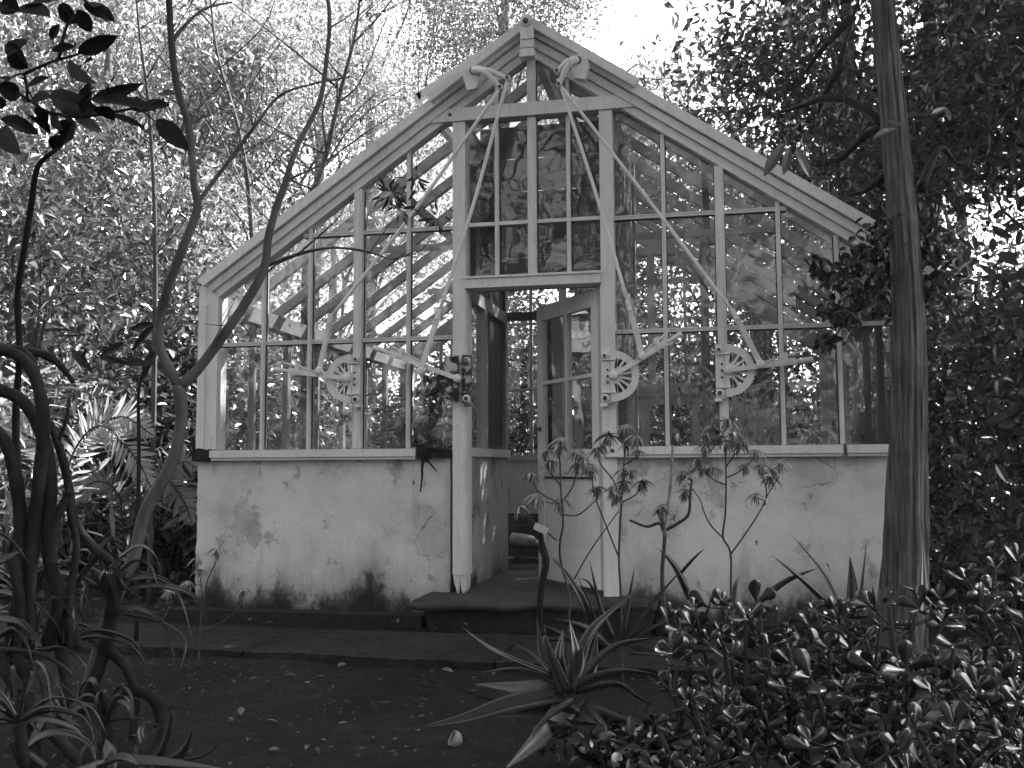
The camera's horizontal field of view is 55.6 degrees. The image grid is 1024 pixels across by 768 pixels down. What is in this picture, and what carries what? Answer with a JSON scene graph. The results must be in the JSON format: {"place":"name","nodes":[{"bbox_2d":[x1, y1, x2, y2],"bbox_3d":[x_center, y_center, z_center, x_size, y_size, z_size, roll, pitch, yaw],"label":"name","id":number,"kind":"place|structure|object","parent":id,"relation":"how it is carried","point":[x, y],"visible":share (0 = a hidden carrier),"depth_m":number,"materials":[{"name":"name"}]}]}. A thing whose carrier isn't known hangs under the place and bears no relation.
{"place":"outdoors","nodes":[
{"label":"outdoors","id":0,"kind":"place"},
{"bbox_2d":[0,621,1021,689],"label":"path","id":1,"kind":"structure","parent":0,"point":[452,651],"depth_m":5.32,"materials":[{"name":"grey concrete"}]},
{"bbox_2d":[0,533,1023,767],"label":"ground","id":2,"kind":"structure","parent":0,"point":[490,735],"depth_m":4.16,"materials":[{"name":"soil"}]},
{"bbox_2d":[0,531,93,767],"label":"aloe","id":3,"kind":"object","parent":2,"relation":"on","point":[67,748],"visible":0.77,"depth_m":3.18,"materials":[{"name":"grey plant"}]},
{"bbox_2d":[0,562,93,703],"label":"aloe","id":4,"kind":"object","parent":2,"relation":"on","point":[5,576],"visible":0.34,"depth_m":3.88,"materials":[{"name":"grey plant"}]},
{"bbox_2d":[0,660,105,767],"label":"aloe","id":5,"kind":"object","parent":2,"relation":"on","point":[17,719],"visible":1,"depth_m":2.88,"materials":[{"name":"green plant"}]},
{"bbox_2d":[0,344,114,658],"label":"succulent shrub","id":6,"kind":"object","parent":2,"relation":"on","point":[36,530],"visible":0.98,"depth_m":3.25,"materials":[{"name":"grey plant"}]},
{"bbox_2d":[0,354,117,514],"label":"fern","id":7,"kind":"object","parent":2,"relation":"on","point":[93,394],"visible":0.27,"depth_m":8.07,"materials":[{"name":"plant"}]},
{"bbox_2d":[7,588,146,741],"bbox_3d":[-1.498,1.001,3.373,0.589,0.551,0.548,-5,-7,43],"label":"aloe","id":8,"kind":"object","parent":2,"relation":"on","point":[62,657],"visible":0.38,"depth_m":3.48,"materials":[{"name":"grey plant"}]},
{"bbox_2d":[0,390,156,548],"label":"fern","id":9,"kind":"object","parent":2,"relation":"on","point":[123,424],"visible":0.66,"depth_m":7.29,"materials":[{"name":"plant"}]},
{"bbox_2d":[0,0,188,709],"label":"leaning tree","id":10,"kind":"object","parent":2,"relation":"on","point":[81,108],"visible":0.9,"depth_m":2.99,"materials":[{"name":"black plant"}]},
{"bbox_2d":[0,328,195,594],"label":"shrub","id":11,"kind":"object","parent":2,"relation":"on","point":[6,527],"visible":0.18,"depth_m":7.82,"materials":[{"name":"grey plant"}]},
{"bbox_2d":[0,0,199,535],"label":"tree","id":12,"kind":"object","parent":2,"relation":"on","point":[34,26],"visible":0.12,"depth_m":12.95,"materials":[{"name":"grey plant"}]},
{"bbox_2d":[41,677,172,755],"bbox_3d":[-1.456,1.225,3.458,0.348,0.312,0.695,3,-6,-37],"label":"aloe","id":13,"kind":"object","parent":2,"relation":"on","point":[105,711],"visible":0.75,"depth_m":3.48,"materials":[{"name":"grey plant"}]},
{"bbox_2d":[71,321,156,640],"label":"dragon plant","id":14,"kind":"object","parent":2,"relation":"on","point":[146,363],"visible":0.94,"depth_m":5.56,"materials":[{"name":"grey plant"}]},
{"bbox_2d":[0,0,227,388],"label":"tree","id":15,"kind":"object","parent":2,"relation":"on","point":[102,135],"visible":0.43,"depth_m":8.87,"materials":[{"name":"grey plant"}]},
{"bbox_2d":[7,692,224,767],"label":"aloe","id":16,"kind":"object","parent":2,"relation":"on","point":[111,757],"visible":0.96,"depth_m":2.98,"materials":[{"name":"plant"}]},
{"bbox_2d":[0,107,244,558],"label":"tree","id":17,"kind":"object","parent":2,"relation":"on","point":[123,189],"visible":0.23,"depth_m":10.80,"materials":[{"name":"grey plant"}]},
{"bbox_2d":[37,543,208,740],"bbox_3d":[-1.526,1.031,3.702,0.902,0.839,0.276,-2,-5,17],"label":"aloe","id":18,"kind":"object","parent":2,"relation":"on","point":[112,586],"visible":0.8,"depth_m":3.73,"materials":[{"name":"grey plant"}]},
{"bbox_2d":[26,447,230,585],"bbox_3d":[-3.014,1.044,8.551,2.315,1.482,2.327,-1,-5,12],"label":"shrub","id":19,"kind":"object","parent":2,"relation":"on","point":[171,523],"visible":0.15,"depth_m":8.06,"materials":[{"name":"grey plant"}]},
{"bbox_2d":[73,443,197,557],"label":"fern","id":20,"kind":"object","parent":2,"relation":"on","point":[102,487],"visible":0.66,"depth_m":7.78,"materials":[{"name":"plant"}]},
{"bbox_2d":[0,128,275,486],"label":"tree","id":21,"kind":"object","parent":2,"relation":"on","point":[32,323],"visible":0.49,"depth_m":8.23,"materials":[{"name":"grey plant"}]},
{"bbox_2d":[0,270,279,575],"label":"shrub","id":22,"kind":"object","parent":2,"relation":"on","point":[65,342],"visible":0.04,"depth_m":9.13,"materials":[{"name":"grey plant"}]},
{"bbox_2d":[14,0,282,603],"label":"sapling","id":23,"kind":"object","parent":2,"relation":"on","point":[154,279],"visible":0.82,"depth_m":7.49,"materials":[{"name":"grey plant"}]},
{"bbox_2d":[0,202,299,596],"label":"shrub","id":24,"kind":"object","parent":2,"relation":"on","point":[163,413],"visible":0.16,"depth_m":8.30,"materials":[{"name":"grey plant"}]},
{"bbox_2d":[0,70,328,557],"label":"tree","id":25,"kind":"object","parent":2,"relation":"on","point":[207,200],"visible":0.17,"depth_m":10.14,"materials":[{"name":"grey plant"}]},
{"bbox_2d":[0,0,331,551],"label":"tree","id":26,"kind":"object","parent":2,"relation":"on","point":[228,52],"visible":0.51,"depth_m":12.09,"materials":[{"name":"grey plant"}]},
{"bbox_2d":[22,20,316,362],"bbox_3d":[-5.396,-1.408,14.271,5.545,7.457,4.714,-1,-5,12],"label":"tree","id":27,"kind":"object","parent":2,"relation":"on","point":[211,138],"visible":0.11,"depth_m":13.95,"materials":[{"name":"grey plant"}]},
{"bbox_2d":[47,258,299,573],"bbox_3d":[-3.168,0.278,9.386,2.500,3.140,2.920,-1,-5,12],"label":"shrub","id":28,"kind":"object","parent":2,"relation":"on","point":[173,345],"visible":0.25,"depth_m":8.96,"materials":[{"name":"grey plant"}]},
{"bbox_2d":[0,300,378,546],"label":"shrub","id":29,"kind":"object","parent":2,"relation":"on","point":[274,338],"visible":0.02,"depth_m":12.15,"materials":[{"name":"grey plant"}]},
{"bbox_2d":[161,548,254,668],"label":"umbrella plant","id":30,"kind":"object","parent":2,"relation":"on","point":[216,556],"visible":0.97,"depth_m":4.99,"materials":[{"name":"grey plant"}]},
{"bbox_2d":[2,0,443,440],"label":"tree","id":31,"kind":"object","parent":2,"relation":"on","point":[341,114],"visible":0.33,"depth_m":14.44,"materials":[{"name":"grey plant"}]},
{"bbox_2d":[237,707,243,714],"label":"fallen leaf","id":32,"kind":"object","parent":2,"relation":"on","point":[240,710],"visible":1,"depth_m":4.03,"materials":[{"name":"grey plant"}]},
{"bbox_2d":[116,0,367,449],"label":"sapling","id":33,"kind":"object","parent":2,"relation":"on","point":[239,128],"visible":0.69,"depth_m":9.48,"materials":[{"name":"grey plant"}]},
{"bbox_2d":[75,0,453,706],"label":"forked tree","id":34,"kind":"object","parent":2,"relation":"on","point":[177,444],"visible":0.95,"depth_m":4.14,"materials":[{"name":"grey plant"}]},
{"bbox_2d":[160,257,399,541],"bbox_3d":[-2.879,0.188,11.207,2.960,3.819,3.368,-1,-5,12],"label":"shrub","id":35,"kind":"object","parent":2,"relation":"on","point":[324,417],"visible":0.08,"depth_m":11.11,"materials":[{"name":"grey plant"}]},
{"bbox_2d":[126,0,483,449],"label":"tree","id":36,"kind":"object","parent":2,"relation":"on","point":[305,165],"visible":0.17,"depth_m":16.03,"materials":[{"name":"grey plant"}]},
{"bbox_2d":[229,282,431,449],"bbox_3d":[-2.962,0.410,14.312,4.038,3.905,3.962,2,-6,-27],"label":"shrub","id":37,"kind":"object","parent":2,"relation":"on","point":[373,441],"visible":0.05,"depth_m":13.55,"materials":[{"name":"grey plant"}]},
{"bbox_2d":[136,142,528,448],"bbox_3d":[-3.157,-0.674,15.538,7.051,6.240,6.723,-1,-5,12],"label":"tree","id":38,"kind":"object","parent":2,"relation":"on","point":[333,282],"visible":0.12,"depth_m":15.44,"materials":[{"name":"grey plant"}]},
{"bbox_2d":[190,0,485,449],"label":"sapling","id":39,"kind":"object","parent":2,"relation":"on","point":[303,349],"visible":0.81,"depth_m":8.58,"materials":[{"name":"grey plant"}]},
{"bbox_2d":[204,0,519,448],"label":"tree","id":40,"kind":"object","parent":2,"relation":"on","point":[373,290],"visible":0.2,"depth_m":20.76,"materials":[{"name":"grey plant"}]},
{"bbox_2d":[321,291,527,454],"bbox_3d":[-1.133,0.439,13.001,3.124,3.600,3.578,-1,-5,12],"label":"shrub","id":41,"kind":"object","parent":2,"relation":"on","point":[428,386],"visible":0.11,"depth_m":13.03,"materials":[{"name":"grey plant"}]},
{"bbox_2d":[442,667,452,671],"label":"fallen leaf","id":42,"kind":"object","parent":2,"relation":"on","point":[447,669],"visible":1,"depth_m":4.81,"materials":[{"name":"plant"}]},
{"bbox_2d":[448,730,462,746],"bbox_3d":[-0.210,1.304,3.571,0.056,0.060,0.060,-1,-5,12],"label":"broken cup","id":43,"kind":"object","parent":2,"relation":"on","point":[455,739],"visible":1,"depth_m":3.55,"materials":[{"name":"ceramic"}]},
{"bbox_2d":[384,0,625,422],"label":"tree","id":44,"kind":"object","parent":2,"relation":"on","point":[503,18],"visible":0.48,"depth_m":18.90,"materials":[{"name":"grey plant"}]},
{"bbox_2d":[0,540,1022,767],"bbox_3d":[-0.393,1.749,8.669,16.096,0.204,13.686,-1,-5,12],"label":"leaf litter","id":45,"kind":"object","parent":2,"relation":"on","point":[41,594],"visible":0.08,"depth_m":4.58,"materials":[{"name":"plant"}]},
{"bbox_2d":[422,587,661,767],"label":"aloe","id":46,"kind":"object","parent":2,"relation":"on","point":[579,674],"visible":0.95,"depth_m":3.28,"materials":[{"name":"plant"}]},
{"bbox_2d":[537,532,549,673],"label":"bare stem","id":47,"kind":"object","parent":2,"relation":"on","point":[543,551],"visible":0.69,"depth_m":4.34,"materials":[{"name":"black plant"}]},
{"bbox_2d":[533,523,548,534],"bbox_3d":[0.128,0.641,4.300,0.071,0.055,0.009,0,-5,-2],"label":"plant tag","id":48,"kind":"object","parent":47,"relation":"attached to","point":[540,528],"visible":1,"depth_m":4.30,"materials":[{"name":"white plastic"}]},
{"bbox_2d":[428,288,664,454],"bbox_3d":[0.570,0.468,13.156,3.231,3.570,3.519,-1,-5,12],"label":"shrub","id":49,"kind":"object","parent":2,"relation":"on","point":[520,443],"visible":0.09,"depth_m":12.56,"materials":[{"name":"grey plant"}]},
{"bbox_2d":[169,13,933,642],"bbox_3d":[0.574,-0.247,8.519,5.040,4.105,5.146,-1,-5,12],"label":"greenhouse","id":50,"kind":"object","parent":2,"relation":"on","point":[359,533],"visible":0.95,"depth_m":6.62,"materials":[{"name":"paint"}]},
{"bbox_2d":[346,375,475,450],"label":"potted plant","id":51,"kind":"object","parent":50,"relation":"on","point":[421,433],"visible":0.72,"depth_m":9.10,"materials":[{"name":"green plant"}]},
{"bbox_2d":[509,533,537,547],"bbox_3d":[0.119,1.364,8.473,0.286,0.127,0.112,-3,-6,31],"label":"jug","id":52,"kind":"object","parent":50,"relation":"on","point":[524,540],"visible":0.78,"depth_m":8.44,"materials":[{"name":"ceramic"}]},
{"bbox_2d":[508,513,538,556],"bbox_3d":[0.177,1.395,9.005,0.800,0.400,0.590,-1,-5,12],"label":"crate","id":53,"kind":"object","parent":50,"relation":"on","point":[523,524],"visible":0.07,"depth_m":8.74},
{"bbox_2d":[536,289,603,589],"bbox_3d":[0.396,0.383,6.747,0.320,1.970,0.860,2,-5,-26],"label":"door","id":54,"kind":"structure","parent":50,"relation":"in","point":[568,329],"depth_m":6.70,"materials":[{"name":"white paint"}]},
{"bbox_2d":[641,395,700,445],"bbox_3d":[1.749,0.925,10.653,0.638,1.600,0.050,-1,-5,12],"label":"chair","id":55,"kind":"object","parent":50,"relation":"in","point":[646,401],"depth_m":10.69,"materials":[{"name":"paint"}]},
{"bbox_2d":[677,340,835,444],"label":"potted plant","id":56,"kind":"object","parent":50,"relation":"on","point":[747,407],"visible":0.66,"depth_m":8.06,"materials":[{"name":"grey plant"}]},
{"bbox_2d":[514,437,597,666],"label":"umbrella plant","id":57,"kind":"object","parent":2,"relation":"on","point":[561,444],"visible":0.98,"depth_m":4.49,"materials":[{"name":"grey plant"}]},
{"bbox_2d":[413,149,728,433],"bbox_3d":[0.958,-0.692,14.524,5.250,6.052,5.525,-1,-5,12],"label":"tree","id":58,"kind":"object","parent":2,"relation":"on","point":[518,298],"visible":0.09,"depth_m":13.53,"materials":[{"name":"grey plant"}]},
{"bbox_2d":[477,556,685,659],"bbox_3d":[0.309,0.972,4.198,0.928,0.441,0.186,0,-5,-2],"label":"aloe","id":59,"kind":"object","parent":2,"relation":"on","point":[606,639],"visible":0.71,"depth_m":4.20,"materials":[{"name":"plant"}]},
{"bbox_2d":[570,424,657,682],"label":"umbrella plant","id":60,"kind":"object","parent":2,"relation":"on","point":[590,472],"visible":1,"depth_m":4.54,"materials":[{"name":"grey plant"}]},
{"bbox_2d":[268,294,971,485],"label":"woodland","id":61,"kind":"object","parent":2,"relation":"on","point":[676,435],"depth_m":28.02,"materials":[{"name":"grey plant"}]},
{"bbox_2d":[532,701,710,767],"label":"shrub","id":62,"kind":"object","parent":2,"relation":"on","point":[616,746],"visible":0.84,"depth_m":3.04,"materials":[{"name":"grey plant"}]},
{"bbox_2d":[629,470,698,691],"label":"umbrella plant","id":63,"kind":"object","parent":2,"relation":"on","point":[682,475],"visible":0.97,"depth_m":4.45,"materials":[{"name":"grey plant"}]},
{"bbox_2d":[662,445,673,535],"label":"stem","id":64,"kind":"object","parent":63,"relation":"on","point":[669,490],"visible":1,"depth_m":4.41,"materials":[{"name":"plant"}]},
{"bbox_2d":[638,687,757,767],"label":"jade plant","id":65,"kind":"object","parent":2,"relation":"on","point":[665,758],"visible":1,"depth_m":2.81,"materials":[{"name":"grey plant"}]},
{"bbox_2d":[638,269,814,445],"bbox_3d":[2.249,0.361,12.933,3.727,3.742,3.736,-1,-5,12],"label":"shrub","id":66,"kind":"object","parent":2,"relation":"on","point":[659,413],"visible":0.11,"depth_m":12.23,"materials":[{"name":"grey plant"}]},
{"bbox_2d":[557,30,911,436],"bbox_3d":[3.209,-1.444,14.215,6.306,7.458,5.978,-1,-5,12],"label":"tree","id":67,"kind":"object","parent":2,"relation":"on","point":[682,182],"visible":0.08,"depth_m":13.14,"materials":[{"name":"grey plant"}]},
{"bbox_2d":[685,417,791,637],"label":"umbrella plant","id":68,"kind":"object","parent":2,"relation":"on","point":[742,444],"visible":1,"depth_m":4.48,"materials":[{"name":"grey plant"}]},
{"bbox_2d":[652,579,835,767],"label":"jade plant","id":69,"kind":"object","parent":2,"relation":"on","point":[683,640],"visible":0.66,"depth_m":3.28,"materials":[{"name":"grey plant"}]},
{"bbox_2d":[534,158,971,445],"bbox_3d":[3.411,-0.274,12.987,6.380,4.918,6.349,-1,-5,12],"label":"tree","id":70,"kind":"object","parent":2,"relation":"on","point":[770,353],"visible":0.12,"depth_m":11.95,"materials":[{"name":"grey plant"}]},
{"bbox_2d":[724,596,874,703],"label":"jade plant","id":71,"kind":"object","parent":2,"relation":"on","point":[801,619],"visible":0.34,"depth_m":4.21,"materials":[{"name":"grey plant"}]},
{"bbox_2d":[659,532,943,653],"bbox_3d":[1.412,1.044,4.782,1.398,0.609,0.286,0,-5,-1],"label":"aloe","id":72,"kind":"object","parent":2,"relation":"on","point":[852,587],"visible":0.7,"depth_m":4.77,"materials":[{"name":"plant"}]},
{"bbox_2d":[620,0,1014,296],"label":"tree","id":73,"kind":"object","parent":2,"relation":"on","point":[791,130],"visible":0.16,"depth_m":11.25,"materials":[{"name":"grey plant"}]},
{"bbox_2d":[712,627,935,767],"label":"jade plant","id":74,"kind":"object","parent":2,"relation":"on","point":[759,712],"visible":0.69,"depth_m":3.17,"materials":[{"name":"grey plant"}]},
{"bbox_2d":[674,0,1023,527],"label":"tree","id":75,"kind":"object","parent":2,"relation":"on","point":[767,67],"visible":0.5,"depth_m":9.63,"materials":[{"name":"grey plant"}]},
{"bbox_2d":[689,287,1011,466],"bbox_3d":[4.073,0.392,12.064,3.918,3.480,3.294,-4,-6,35],"label":"shrub","id":76,"kind":"object","parent":2,"relation":"on","point":[810,367],"visible":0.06,"depth_m":12.13,"materials":[{"name":"grey plant"}]},
{"bbox_2d":[764,0,985,648],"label":"ribbed tree","id":77,"kind":"object","parent":2,"relation":"on","point":[906,531],"visible":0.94,"depth_m":5.40,"materials":[{"name":"grey plant"}]},
{"bbox_2d":[802,197,965,355],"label":"creeper","id":78,"kind":"object","parent":77,"relation":"attached to","point":[844,314],"visible":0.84,"depth_m":5.55,"materials":[{"name":"grey plant"}]},
{"bbox_2d":[727,16,1023,535],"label":"tree","id":79,"kind":"object","parent":2,"relation":"on","point":[961,184],"visible":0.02,"depth_m":12.43,"materials":[{"name":"grey plant"}]},
{"bbox_2d":[760,693,1005,767],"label":"jade plant","id":80,"kind":"object","parent":2,"relation":"on","point":[903,746],"visible":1,"depth_m":2.55,"materials":[{"name":"grey plant"}]},
{"bbox_2d":[807,584,980,767],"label":"jade plant","id":81,"kind":"object","parent":2,"relation":"on","point":[886,674],"visible":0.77,"depth_m":3.12,"materials":[{"name":"grey plant"}]},
{"bbox_2d":[770,156,1023,544],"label":"tree","id":82,"kind":"object","parent":2,"relation":"on","point":[977,289],"visible":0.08,"depth_m":9.41,"materials":[{"name":"grey plant"}]},
{"bbox_2d":[782,0,1023,515],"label":"tree","id":83,"kind":"object","parent":2,"relation":"on","point":[860,173],"visible":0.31,"depth_m":7.77,"materials":[{"name":"grey plant"}]},
{"bbox_2d":[848,0,1023,238],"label":"tree","id":84,"kind":"object","parent":2,"relation":"on","point":[1011,11],"visible":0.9,"depth_m":6.53,"materials":[{"name":"grey plant"}]},
{"bbox_2d":[902,665,1023,767],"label":"jade plant","id":85,"kind":"object","parent":2,"relation":"on","point":[992,698],"visible":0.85,"depth_m":2.70,"materials":[{"name":"grey plant"}]},
{"bbox_2d":[915,543,1023,766],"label":"jade plant","id":86,"kind":"object","parent":2,"relation":"on","point":[999,646],"visible":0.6,"depth_m":3.29,"materials":[{"name":"grey plant"}]},
{"bbox_2d":[929,490,1013,581],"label":"shrub","id":87,"kind":"object","parent":2,"relation":"on","point":[932,525],"visible":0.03,"depth_m":8.80,"materials":[{"name":"grey plant"}]},
{"bbox_2d":[924,158,1023,618],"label":"shrub","id":88,"kind":"object","parent":2,"relation":"on","point":[1010,409],"visible":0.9,"depth_m":6.74,"materials":[{"name":"grey plant"}]},
{"bbox_2d":[926,197,1023,567],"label":"shrub","id":89,"kind":"object","parent":2,"relation":"on","point":[946,413],"visible":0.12,"depth_m":8.99,"materials":[{"name":"grey plant"}]},
{"bbox_2d":[928,423,1023,598],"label":"shrub","id":90,"kind":"object","parent":2,"relation":"on","point":[935,568],"visible":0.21,"depth_m":7.90,"materials":[{"name":"grey plant"}]},
{"bbox_2d":[929,483,1023,623],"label":"shrub","id":91,"kind":"object","parent":2,"relation":"on","point":[959,558],"visible":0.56,"depth_m":6.52,"materials":[{"name":"grey plant"}]},
{"bbox_2d":[0,0,1023,454],"label":"sky","id":92,"kind":"structure","parent":0,"point":[624,8],"materials":[{"name":"white"}]},
{"bbox_2d":[510,1,709,155],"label":"tree","id":93,"kind":"object","parent":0,"point":[640,71],"visible":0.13,"depth_m":22.59,"materials":[{"name":"grey plant"}]}
]}

